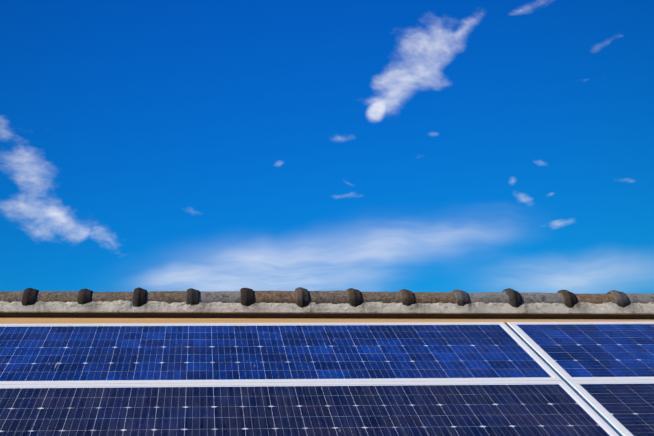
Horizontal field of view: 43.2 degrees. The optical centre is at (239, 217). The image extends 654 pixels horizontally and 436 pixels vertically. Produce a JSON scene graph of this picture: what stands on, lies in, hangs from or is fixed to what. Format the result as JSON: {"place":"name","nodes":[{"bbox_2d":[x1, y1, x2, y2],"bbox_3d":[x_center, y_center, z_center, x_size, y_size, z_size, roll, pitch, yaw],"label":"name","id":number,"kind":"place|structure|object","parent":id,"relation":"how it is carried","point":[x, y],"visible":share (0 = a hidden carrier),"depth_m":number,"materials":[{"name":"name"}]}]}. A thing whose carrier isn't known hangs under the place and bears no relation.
{"place":"outdoors","nodes":[
{"label":"outdoors","id":0,"kind":"place"},
{"bbox_2d":[0,0,653,293],"label":"sky","id":1,"kind":"structure","parent":0,"point":[469,146],"materials":[{"name":"blue"}]},
{"bbox_3d":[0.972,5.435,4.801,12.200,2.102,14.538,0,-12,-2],"label":"house walls","id":2,"kind":"object","parent":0,"visible":0},
{"label":"roof slope","id":3,"kind":"object","parent":2,"relation":"on","visible":0},
{"bbox_2d":[0,317,653,323],"bbox_3d":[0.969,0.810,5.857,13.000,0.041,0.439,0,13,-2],"label":"apron flashing","id":4,"kind":"object","parent":3,"relation":"on","point":[48,320],"visible":0.25,"depth_m":5.98,"materials":[{"name":"metal"}]},
{"bbox_2d":[0,300,653,313],"bbox_3d":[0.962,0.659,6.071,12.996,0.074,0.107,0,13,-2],"label":"mortar bedding","id":5,"kind":"object","parent":4,"relation":"on","point":[120,306],"visible":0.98,"depth_m":6.04,"materials":[{"name":"grey concrete"}]},
{"bbox_2d":[0,312,653,318],"bbox_3d":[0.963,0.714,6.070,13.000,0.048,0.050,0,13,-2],"label":"roof shadow gap","id":6,"kind":"object","parent":4,"relation":"on","point":[346,315],"visible":0.5,"depth_m":6.04,"materials":[{"name":"black"}]},
{"bbox_2d":[0,287,653,307],"bbox_3d":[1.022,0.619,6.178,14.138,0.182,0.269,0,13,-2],"label":"ridge caps","id":7,"kind":"object","parent":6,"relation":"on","point":[301,297],"visible":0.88,"depth_m":6.10,"materials":[{"name":"concrete"}]},
{"bbox_3d":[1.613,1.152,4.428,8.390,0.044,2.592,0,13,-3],"label":"mounting rails","id":8,"kind":"object","parent":3,"relation":"on","visible":0},
{"bbox_2d":[0,322,562,384],"bbox_3d":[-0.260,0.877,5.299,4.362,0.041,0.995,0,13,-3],"label":"solar panel","id":9,"kind":"object","parent":8,"relation":"on","point":[120,353],"visible":0.98,"depth_m":5.26,"materials":[{"name":"glass"}]},
{"bbox_2d":[0,381,618,435],"bbox_3d":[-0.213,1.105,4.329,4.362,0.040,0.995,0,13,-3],"label":"solar panel","id":10,"kind":"object","parent":8,"relation":"on","point":[493,408],"visible":1,"depth_m":4.49,"materials":[{"name":"glass"}]},
{"bbox_2d":[505,323,622,435],"bbox_3d":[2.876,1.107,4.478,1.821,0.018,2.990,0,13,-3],"label":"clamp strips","id":11,"kind":"object","parent":8,"relation":"in","point":[570,385],"visible":0.56,"depth_m":4.87,"materials":[{"name":"grey metal"}]},
{"bbox_2d":[507,321,653,380],"bbox_3d":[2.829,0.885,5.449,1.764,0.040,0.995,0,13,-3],"label":"solar panel","id":12,"kind":"object","parent":8,"relation":"on","point":[567,351],"visible":0.96,"depth_m":5.44,"materials":[{"name":"glass"}]},
{"bbox_2d":[568,380,653,435],"bbox_3d":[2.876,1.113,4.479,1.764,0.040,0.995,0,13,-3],"label":"solar panel","id":13,"kind":"object","parent":8,"relation":"on","point":[624,407],"visible":0.94,"depth_m":4.65,"materials":[{"name":"glass"}]}
]}

